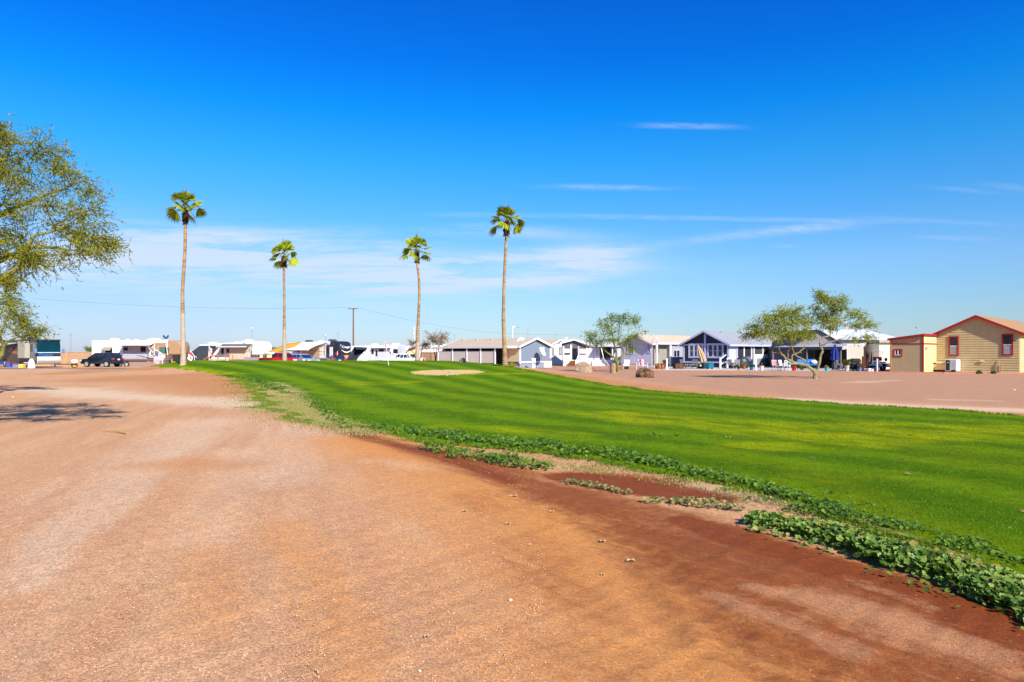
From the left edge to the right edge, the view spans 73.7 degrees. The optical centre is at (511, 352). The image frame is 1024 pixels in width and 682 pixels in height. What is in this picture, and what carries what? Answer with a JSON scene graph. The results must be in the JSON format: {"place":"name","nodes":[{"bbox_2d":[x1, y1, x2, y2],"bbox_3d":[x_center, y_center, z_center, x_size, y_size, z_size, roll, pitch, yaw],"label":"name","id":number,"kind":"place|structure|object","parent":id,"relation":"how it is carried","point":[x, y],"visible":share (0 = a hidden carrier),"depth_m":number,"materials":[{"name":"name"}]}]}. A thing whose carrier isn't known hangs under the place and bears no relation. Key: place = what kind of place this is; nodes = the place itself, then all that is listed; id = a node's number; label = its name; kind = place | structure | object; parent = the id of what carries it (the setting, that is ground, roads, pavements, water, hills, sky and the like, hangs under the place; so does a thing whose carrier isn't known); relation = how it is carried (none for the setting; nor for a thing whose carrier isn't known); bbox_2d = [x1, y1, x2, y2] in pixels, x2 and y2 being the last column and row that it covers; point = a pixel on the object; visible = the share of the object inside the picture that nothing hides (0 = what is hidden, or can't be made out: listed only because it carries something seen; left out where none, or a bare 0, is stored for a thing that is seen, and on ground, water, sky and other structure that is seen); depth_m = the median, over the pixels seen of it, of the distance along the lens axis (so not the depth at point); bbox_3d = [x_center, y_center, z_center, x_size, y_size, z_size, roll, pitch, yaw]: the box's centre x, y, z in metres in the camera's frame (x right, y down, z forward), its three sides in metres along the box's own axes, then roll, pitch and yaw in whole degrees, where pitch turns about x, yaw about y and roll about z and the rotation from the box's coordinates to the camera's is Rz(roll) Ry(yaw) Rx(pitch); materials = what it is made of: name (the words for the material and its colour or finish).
{"place":"outdoors","nodes":[
{"label":"outdoors","id":0,"kind":"place"},
{"bbox_2d":[0,368,129,368],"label":"lane","id":1,"kind":"structure","parent":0,"point":[64,368],"depth_m":75.36,"materials":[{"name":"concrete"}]},
{"bbox_2d":[24,359,34,367],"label":"barbecue","id":2,"kind":"object","parent":1,"relation":"on","point":[31,363],"visible":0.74,"depth_m":77.30,"materials":[{"name":"white paint"}]},
{"bbox_2d":[54,360,77,367],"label":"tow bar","id":3,"kind":"object","parent":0,"point":[74,364],"visible":1,"depth_m":79.88,"materials":[{"name":"white metal"}]},
{"bbox_2d":[260,347,281,357],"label":"cream gabled house","id":4,"kind":"structure","parent":0,"point":[267,356],"depth_m":118.00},
{"bbox_2d":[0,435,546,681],"bbox_3d":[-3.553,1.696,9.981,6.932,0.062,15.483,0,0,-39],"label":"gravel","id":5,"kind":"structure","parent":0,"point":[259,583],"depth_m":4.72,"materials":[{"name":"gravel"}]},
{"bbox_2d":[0,352,1023,681],"bbox_3d":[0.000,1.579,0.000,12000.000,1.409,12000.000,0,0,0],"label":"ground","id":6,"kind":"structure","parent":0,"point":[694,592],"depth_m":5.51,"materials":[{"name":"soil"}]},
{"bbox_2d":[0,293,60,359],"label":"desert tree","id":7,"kind":"object","parent":6,"relation":"on","point":[23,322],"visible":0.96,"depth_m":28.02,"materials":[{"name":"green plant"}]},
{"bbox_2d":[0,337,64,366],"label":"motorhome","id":8,"kind":"object","parent":6,"relation":"on","point":[43,351],"visible":0.94,"depth_m":82.23,"materials":[{"name":"silver metal"}]},
{"bbox_2d":[30,343,35,359],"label":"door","id":9,"kind":"structure","parent":8,"relation":"in","point":[32,345],"depth_m":81.50,"materials":[{"name":"white metal"}]},
{"bbox_2d":[35,352,92,365],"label":"block wall","id":10,"kind":"structure","parent":6,"relation":"on","point":[67,357],"depth_m":106.83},
{"bbox_2d":[0,113,133,307],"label":"desert tree","id":11,"kind":"object","parent":6,"relation":"on","point":[22,255],"visible":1,"depth_m":13.84,"materials":[{"name":"green plant"}]},
{"bbox_2d":[83,345,91,351],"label":"tree","id":12,"kind":"object","parent":6,"relation":"on","point":[88,349],"visible":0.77,"depth_m":149.54,"materials":[{"name":"green plant"}]},
{"bbox_2d":[80,353,123,366],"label":"suv","id":13,"kind":"object","parent":6,"relation":"on","point":[105,359],"visible":1,"depth_m":86.06,"materials":[{"name":"blue paint"}]},
{"bbox_2d":[102,428,127,434],"bbox_3d":[-8.302,1.663,14.525,0.873,0.095,0.338,0,0,30],"label":"stick","id":14,"kind":"object","parent":6,"relation":"on","point":[119,431],"visible":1,"depth_m":14.41,"materials":[{"name":"brown wood"}]},
{"bbox_2d":[92,338,189,365],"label":"trailer","id":15,"kind":"object","parent":6,"relation":"on","point":[136,352],"visible":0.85,"depth_m":96.84,"materials":[{"name":"white metal"}]},
{"bbox_2d":[153,349,162,363],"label":"flag","id":16,"kind":"object","parent":6,"relation":"on","point":[157,356],"visible":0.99,"depth_m":75.89,"materials":[{"name":"white fabric"}]},
{"bbox_2d":[171,355,187,362],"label":"cargo trailer","id":17,"kind":"object","parent":6,"relation":"on","point":[176,358],"visible":0.19,"depth_m":86.00,"materials":[{"name":"grey metal"}]},
{"bbox_2d":[165,184,207,365],"bbox_3d":[-30.615,-7.189,64.025,3.582,17.175,3.573,0,0,20],"label":"fan palm","id":18,"kind":"object","parent":6,"relation":"on","point":[183,195],"visible":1,"depth_m":63.87,"materials":[{"name":"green plant"}]},
{"bbox_2d":[187,350,196,360],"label":"flag","id":19,"kind":"object","parent":6,"relation":"on","point":[190,356],"visible":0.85,"depth_m":77.89,"materials":[{"name":"white fabric"}]},
{"bbox_2d":[204,355,232,360],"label":"wooden deck","id":20,"kind":"structure","parent":6,"relation":"on","point":[219,359],"depth_m":92.31,"materials":[{"name":"beige wood"}]},
{"bbox_2d":[191,340,271,360],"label":"trailer","id":21,"kind":"object","parent":6,"relation":"on","point":[248,350],"visible":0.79,"depth_m":99.95,"materials":[{"name":"white metal"}]},
{"bbox_2d":[258,352,304,360],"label":"pickup truck","id":22,"kind":"object","parent":6,"relation":"on","point":[277,355],"visible":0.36,"depth_m":85.75,"materials":[{"name":"red paint"}]},
{"bbox_2d":[263,342,300,357],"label":"tarp canopy","id":23,"kind":"object","parent":6,"relation":"on","point":[288,346],"visible":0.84,"depth_m":97.22,"materials":[{"name":"fabric"}]},
{"bbox_2d":[268,236,300,359],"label":"fan palm","id":24,"kind":"object","parent":6,"relation":"on","point":[286,245],"visible":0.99,"depth_m":73.38,"materials":[{"name":"green plant"}]},
{"bbox_2d":[292,354,318,360],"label":"suv","id":25,"kind":"object","parent":6,"relation":"on","point":[306,357],"visible":0.26,"depth_m":88.02,"materials":[{"name":"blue metal"}]},
{"bbox_2d":[287,339,350,358],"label":"trailer","id":26,"kind":"object","parent":6,"relation":"on","point":[323,349],"visible":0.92,"depth_m":101.97,"materials":[{"name":"white metal"}]},
{"bbox_2d":[327,355,346,359],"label":"hatchback","id":27,"kind":"object","parent":6,"relation":"on","point":[336,357],"visible":0.38,"depth_m":92.33,"materials":[{"name":"blue paint"}]},
{"bbox_2d":[348,307,357,345],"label":"utility pole","id":28,"kind":"object","parent":6,"relation":"on","point":[353,322],"visible":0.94,"depth_m":129.88,"materials":[{"name":"brown wood"}]},
{"bbox_2d":[347,343,411,360],"bbox_3d":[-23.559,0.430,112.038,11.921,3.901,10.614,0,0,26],"label":"trailer","id":29,"kind":"object","parent":6,"relation":"on","point":[372,352],"visible":0.69,"depth_m":113.46,"materials":[{"name":"silver metal"}]},
{"bbox_2d":[384,353,425,360],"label":"pickup truck","id":30,"kind":"object","parent":6,"relation":"on","point":[402,356],"visible":0.35,"depth_m":93.14,"materials":[{"name":"white paint"}]},
{"bbox_2d":[407,345,421,357],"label":"cream cottage","id":31,"kind":"structure","parent":6,"relation":"on","point":[410,353],"depth_m":112.00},
{"bbox_2d":[398,230,433,359],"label":"fan palm","id":32,"kind":"object","parent":6,"relation":"on","point":[412,242],"visible":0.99,"depth_m":72.84,"materials":[{"name":"green plant"}]},
{"bbox_2d":[406,339,432,358],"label":"bare bush","id":33,"kind":"object","parent":6,"relation":"on","point":[427,344],"visible":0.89,"depth_m":85.90,"materials":[{"name":"brown plant"}]},
{"bbox_2d":[420,352,437,360],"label":"block wall","id":34,"kind":"structure","parent":6,"relation":"on","point":[429,356],"depth_m":98.78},
{"bbox_2d":[415,344,445,351],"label":"trailer","id":35,"kind":"object","parent":6,"relation":"on","point":[430,349],"visible":0.15,"depth_m":108.38,"materials":[{"name":"white metal"}]},
{"bbox_2d":[424,330,451,360],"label":"bare bush","id":36,"kind":"object","parent":6,"relation":"on","point":[434,338],"visible":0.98,"depth_m":83.83,"materials":[{"name":"brown plant"}]},
{"bbox_2d":[415,441,554,469],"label":"mallow weeds","id":37,"kind":"object","parent":6,"relation":"on","point":[495,456],"visible":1,"depth_m":10.66,"materials":[{"name":"plant"}]},
{"bbox_2d":[434,337,553,367],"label":"blue grey house","id":38,"kind":"structure","parent":6,"relation":"on","point":[521,353],"depth_m":76.47,"materials":[{"name":"paint"}]},
{"bbox_2d":[489,199,525,365],"bbox_3d":[-0.411,-5.784,56.952,3.244,14.230,3.291,0,0,0],"label":"fan palm","id":39,"kind":"object","parent":6,"relation":"on","point":[505,212],"visible":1,"depth_m":56.88,"materials":[{"name":"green plant"}]},
{"bbox_2d":[540,347,546,367],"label":"satellite dish","id":40,"kind":"object","parent":6,"relation":"on","point":[542,351],"visible":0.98,"depth_m":74.80,"materials":[{"name":"metal"}]},
{"bbox_2d":[544,359,551,366],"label":"gate","id":41,"kind":"structure","parent":6,"relation":"on","point":[547,363],"depth_m":72.86,"materials":[{"name":"white paint"}]},
{"bbox_2d":[543,339,562,364],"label":"white gabled house","id":42,"kind":"structure","parent":6,"relation":"on","point":[556,354],"depth_m":92.98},
{"bbox_2d":[575,361,591,372],"bbox_3d":[5.979,1.262,56.924,1.376,1.017,1.205,0,0,33],"label":"boulder","id":43,"kind":"object","parent":6,"relation":"on","point":[584,367],"visible":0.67,"depth_m":56.58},
{"bbox_2d":[153,360,1023,574],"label":"fairway","id":44,"kind":"structure","parent":6,"relation":"on","point":[351,379],"depth_m":14.99,"materials":[{"name":"plant"}]},
{"bbox_2d":[221,374,292,389],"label":"mallow weeds","id":45,"kind":"object","parent":44,"relation":"on","point":[265,382],"visible":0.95,"depth_m":35.82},
{"bbox_2d":[193,383,402,436],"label":"dry grass","id":46,"kind":"structure","parent":44,"relation":"on","point":[355,431],"depth_m":16.95,"materials":[{"name":"plant"}]},
{"bbox_2d":[254,381,363,427],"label":"mallow weeds","id":47,"kind":"object","parent":44,"relation":"on","point":[329,412],"visible":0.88,"depth_m":20.30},
{"bbox_2d":[410,370,483,375],"bbox_3d":[-4.445,1.373,46.075,5.526,0.214,8.650,0,0,0],"label":"bunker","id":48,"kind":"object","parent":44,"relation":"in","point":[441,372],"visible":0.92,"depth_m":45.81},
{"bbox_2d":[405,369,491,375],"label":"grass","id":49,"kind":"structure","parent":44,"relation":"on","point":[409,372],"depth_m":45.25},
{"bbox_2d":[360,421,680,468],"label":"mallow weeds","id":50,"kind":"object","parent":44,"relation":"on","point":[558,444],"visible":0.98,"depth_m":11.99,"materials":[{"name":"plant"}]},
{"bbox_2d":[212,379,940,551],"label":"grass","id":51,"kind":"structure","parent":44,"relation":"on","point":[634,467],"depth_m":10.72,"materials":[{"name":"plant"}]},
{"bbox_2d":[647,432,734,438],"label":"mallow weeds","id":52,"kind":"object","parent":44,"relation":"on","point":[730,436],"visible":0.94,"depth_m":13.39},
{"bbox_2d":[445,408,1023,511],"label":"clods","id":53,"kind":"object","parent":44,"relation":"on","point":[813,457],"visible":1,"depth_m":13.54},
{"bbox_2d":[655,461,865,515],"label":"mallow weeds","id":54,"kind":"object","parent":44,"relation":"on","point":[778,489],"visible":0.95,"depth_m":8.25,"materials":[{"name":"plant"}]},
{"bbox_2d":[781,502,1023,565],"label":"mallow weeds","id":55,"kind":"object","parent":44,"relation":"on","point":[894,522],"visible":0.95,"depth_m":6.33,"materials":[{"name":"plant"}]},
{"bbox_2d":[819,487,1011,542],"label":"mallow weeds","id":56,"kind":"object","parent":44,"relation":"on","point":[874,504],"visible":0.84,"depth_m":7.37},
{"bbox_2d":[561,478,633,492],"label":"mallow weeds","id":57,"kind":"object","parent":6,"relation":"on","point":[611,487],"visible":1,"depth_m":8.57,"materials":[{"name":"green plant"}]},
{"bbox_2d":[579,309,644,371],"bbox_3d":[8.700,-0.961,58.758,6.040,5.376,4.139,0,0,0],"label":"desert tree","id":58,"kind":"object","parent":6,"relation":"on","point":[609,340],"visible":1,"depth_m":58.69,"materials":[{"name":"green plant"}]},
{"bbox_2d":[610,363,615,372],"bbox_3d":[8.143,1.312,55.000,0.480,0.870,0.480,0,0,0],"label":"stump","id":59,"kind":"object","parent":6,"relation":"on","point":[612,367],"visible":0.91,"depth_m":54.81,"materials":[{"name":"brown wood"}]},
{"bbox_2d":[635,367,653,377],"bbox_3d":[8.886,1.391,45.652,1.276,0.762,0.991,0,0,0],"label":"boulder","id":60,"kind":"object","parent":6,"relation":"on","point":[642,372],"visible":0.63,"depth_m":45.26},
{"bbox_2d":[616,334,691,366],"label":"lavender house","id":61,"kind":"structure","parent":6,"relation":"on","point":[665,347],"depth_m":80.68,"materials":[{"name":"paint"}]},
{"bbox_2d":[673,350,679,357],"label":"window","id":62,"kind":"structure","parent":61,"relation":"in","point":[676,353],"depth_m":81.52,"materials":[{"name":"white glass"}]},
{"bbox_2d":[481,452,861,522],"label":"dry grass","id":63,"kind":"structure","parent":6,"relation":"on","point":[605,468],"depth_m":9.21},
{"bbox_2d":[641,496,745,510],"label":"mallow weeds","id":64,"kind":"object","parent":6,"relation":"on","point":[674,499],"visible":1,"depth_m":7.55,"materials":[{"name":"green plant"}]},
{"bbox_2d":[678,330,776,367],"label":"navy house","id":65,"kind":"structure","parent":6,"relation":"on","point":[715,346],"depth_m":76.61,"materials":[{"name":"paint"}]},
{"bbox_2d":[688,343,702,357],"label":"window","id":66,"kind":"structure","parent":65,"relation":"in","point":[692,349],"depth_m":77.12,"materials":[{"name":"white glass"}]},
{"bbox_2d":[707,343,723,357],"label":"window","id":67,"kind":"structure","parent":65,"relation":"in","point":[713,351],"depth_m":75.14,"materials":[{"name":"white glass"}]},
{"bbox_2d":[486,363,1021,414],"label":"grass","id":68,"kind":"structure","parent":6,"relation":"on","point":[639,388],"depth_m":26.02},
{"bbox_2d":[713,490,807,509],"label":"mallow weeds","id":69,"kind":"object","parent":6,"relation":"on","point":[761,497],"visible":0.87,"depth_m":7.71,"materials":[{"name":"green plant"}]},
{"bbox_2d":[737,287,881,378],"bbox_3d":[18.950,-1.226,43.547,8.632,5.893,3.796,0,0,0],"label":"desert tree","id":70,"kind":"object","parent":6,"relation":"on","point":[822,297],"visible":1,"depth_m":43.10,"materials":[{"name":"green plant"}]},
{"bbox_2d":[838,359,856,370],"bbox_3d":[30.607,1.142,62.151,2.079,1.116,1.560,0,0,-30],"label":"potted plant","id":71,"kind":"object","parent":6,"relation":"on","point":[847,363],"visible":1,"depth_m":62.05,"materials":[{"name":"green plant"}]},
{"bbox_2d":[850,358,860,369],"bbox_3d":[31.747,1.138,63.100,0.840,1.116,0.500,0,0,0],"label":"barbecue","id":72,"kind":"object","parent":6,"relation":"on","point":[855,364],"visible":0.54,"depth_m":62.88,"materials":[{"name":"black metal"}]},
{"bbox_2d":[821,330,893,368],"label":"white roof house","id":73,"kind":"structure","parent":6,"relation":"on","point":[884,346],"depth_m":74.44,"materials":[{"name":"grey"}]},
{"bbox_2d":[858,356,866,370],"bbox_3d":[31.536,1.030,61.300,0.917,1.341,0.476,0,0,0],"label":"cactus sculpture","id":74,"kind":"object","parent":6,"relation":"on","point":[863,363],"visible":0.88,"depth_m":61.23,"materials":[{"name":"metal"}]},
{"bbox_2d":[866,350,871,370],"bbox_3d":[32.000,0.766,61.300,0.709,1.868,0.476,0,0,0],"label":"cactus sculpture","id":75,"kind":"object","parent":6,"relation":"on","point":[867,359],"visible":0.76,"depth_m":61.23,"materials":[{"name":"metal"}]},
{"bbox_2d":[870,351,889,369],"bbox_3d":[34.774,0.777,64.008,1.950,1.834,1.237,0,0,-18],"label":"golf cart","id":76,"kind":"object","parent":6,"relation":"on","point":[884,365],"visible":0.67,"depth_m":63.48,"materials":[{"name":"white plastic"}]},
{"bbox_2d":[742,508,1023,621],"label":"mallow weeds","id":77,"kind":"object","parent":6,"relation":"on","point":[1012,589],"visible":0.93,"depth_m":5.30,"materials":[{"name":"green plant"}]},
{"bbox_2d":[770,535,1023,629],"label":"mallow weeds","id":78,"kind":"object","parent":6,"relation":"on","point":[927,589],"visible":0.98,"depth_m":4.88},
{"bbox_2d":[887,334,937,371],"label":"garden shed","id":79,"kind":"structure","parent":6,"relation":"on","point":[914,353],"depth_m":58.49,"materials":[{"name":"beige"}]},
{"bbox_2d":[894,349,901,355],"bbox_3d":[33.337,0.046,58.967,0.060,0.640,0.673,0,0,-43],"label":"window","id":80,"kind":"structure","parent":79,"relation":"in","point":[897,352],"depth_m":58.95,"materials":[{"name":"white glass"}]},
{"bbox_2d":[859,371,1023,373],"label":"edging","id":81,"kind":"object","parent":6,"relation":"on","point":[939,372],"visible":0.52,"depth_m":55.09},
{"bbox_2d":[933,362,950,371],"bbox_3d":[37.265,1.250,59.206,0.830,0.900,1.900,0,0,-43],"label":"wooden bin","id":82,"kind":"object","parent":6,"relation":"on","point":[941,366],"visible":0.33,"depth_m":59.05,"materials":[{"name":"beige"}]},
{"bbox_2d":[945,359,959,370],"bbox_3d":[37.773,1.130,58.497,1.170,1.020,0.862,0,0,-43],"label":"air conditioner","id":83,"kind":"object","parent":6,"relation":"on","point":[951,364],"visible":0.91,"depth_m":58.12,"materials":[{"name":"white metal"}]},
{"bbox_2d":[0,0,1023,351],"label":"sky","id":84,"kind":"structure","parent":0,"point":[691,167],"materials":[{"name":"blue"}]},
{"bbox_2d":[531,358,535,367],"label":"post box","id":85,"kind":"object","parent":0,"point":[533,362],"visible":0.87,"depth_m":73.20,"materials":[{"name":"white paint"}]},
{"bbox_2d":[558,339,620,365],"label":"porch house","id":86,"kind":"structure","parent":0,"point":[574,352],"depth_m":84.90,"materials":[{"name":"white"}]},
{"bbox_2d":[252,395,1023,584],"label":"grass","id":87,"kind":"structure","parent":0,"point":[753,413],"depth_m":13.50,"materials":[{"name":"plant"}]},
{"bbox_2d":[665,367,865,370],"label":"patio slab","id":88,"kind":"structure","parent":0,"point":[758,368],"depth_m":66.69,"materials":[{"name":"concrete"}]},
{"bbox_2d":[697,343,706,362],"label":"closed umbrella","id":89,"kind":"object","parent":88,"relation":"on","point":[701,356],"visible":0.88,"depth_m":71.32,"materials":[{"name":"beige fabric"}]},
{"bbox_2d":[701,362,708,368],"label":"storage bench","id":90,"kind":"object","parent":88,"relation":"on","point":[705,365],"visible":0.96,"depth_m":68.73,"materials":[{"name":"teal plastic"}]},
{"bbox_2d":[719,355,734,367],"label":"stair rail","id":91,"kind":"object","parent":88,"relation":"on","point":[726,366],"visible":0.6,"depth_m":72.22,"materials":[{"name":"metal"}]},
{"bbox_2d":[727,359,735,368],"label":"garden chair","id":92,"kind":"object","parent":88,"relation":"on","point":[729,361],"visible":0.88,"depth_m":68.33,"materials":[{"name":"white plastic"}]},
{"bbox_2d":[733,359,739,365],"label":"garden chair","id":93,"kind":"object","parent":88,"relation":"on","point":[737,361],"visible":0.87,"depth_m":70.43,"materials":[{"name":"plastic"}]},
{"bbox_2d":[736,356,749,367],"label":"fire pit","id":94,"kind":"object","parent":88,"relation":"on","point":[744,359],"visible":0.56,"depth_m":70.95,"materials":[{"name":"metal"}]},
{"bbox_2d":[771,360,780,369],"bbox_3d":[24.798,1.214,64.119,0.602,0.974,0.664,0,0,-17],"label":"plastic chair","id":95,"kind":"object","parent":88,"relation":"on","point":[774,363],"visible":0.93,"depth_m":64.33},
{"bbox_2d":[778,360,787,369],"bbox_3d":[25.424,1.214,64.105,0.620,0.973,0.664,0,0,-40],"label":"garden chair","id":96,"kind":"object","parent":88,"relation":"on","point":[780,362],"visible":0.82,"depth_m":64.13,"materials":[{"name":"white plastic"}]},
{"bbox_2d":[766,329,842,367],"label":"grey gabled house","id":97,"kind":"structure","parent":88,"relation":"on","point":[825,357],"depth_m":74.00,"materials":[{"name":"wood"}]},
{"bbox_2d":[805,350,813,366],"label":"patio door","id":98,"kind":"structure","parent":97,"relation":"in","point":[810,352],"depth_m":73.97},
{"bbox_2d":[815,350,831,366],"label":"doorway","id":99,"kind":"structure","parent":97,"relation":"in","point":[825,359],"depth_m":73.97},
{"bbox_2d":[797,359,817,368],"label":"glider bench","id":100,"kind":"object","parent":88,"relation":"on","point":[809,362],"visible":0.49,"depth_m":67.28,"materials":[{"name":"blue fabric"}]},
{"bbox_2d":[771,342,867,368],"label":"patio cover","id":101,"kind":"object","parent":88,"relation":"on","point":[841,347],"visible":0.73,"depth_m":71.00,"materials":[{"name":"metal"}]},
{"bbox_2d":[847,344,862,362],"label":"shade screen","id":102,"kind":"object","parent":101,"relation":"hanging from","point":[855,351],"visible":0.59,"depth_m":69.97,"materials":[{"name":"white fabric"}]},
{"bbox_2d":[830,344,838,369],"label":"closed umbrella","id":103,"kind":"object","parent":88,"relation":"on","point":[834,354],"visible":0.93,"depth_m":66.29,"materials":[{"name":"blue fabric"}]},
{"bbox_2d":[933,315,1023,372],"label":"tan house","id":104,"kind":"structure","parent":0,"point":[975,343],"depth_m":57.58,"materials":[{"name":"wood"}]},
{"bbox_2d":[948,336,958,355],"bbox_3d":[38.177,-0.536,59.001,0.110,1.714,0.759,0,0,-43],"label":"window","id":105,"kind":"structure","parent":104,"relation":"in","point":[953,341],"depth_m":58.99,"materials":[{"name":"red glass"}]},
{"bbox_2d":[1002,334,1012,354],"bbox_3d":[40.788,-0.621,56.187,0.110,1.766,0.761,0,0,-43],"label":"window","id":106,"kind":"structure","parent":104,"relation":"in","point":[1007,339],"depth_m":56.16,"materials":[{"name":"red glass"}]},
{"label":"patio table","id":107,"kind":"object","parent":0,"visible":0},
{"bbox_2d":[673,363,683,367],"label":"tablecloth","id":108,"kind":"object","parent":107,"relation":"on","point":[678,365],"visible":0.99,"depth_m":68.62,"materials":[{"name":"brown fabric"}]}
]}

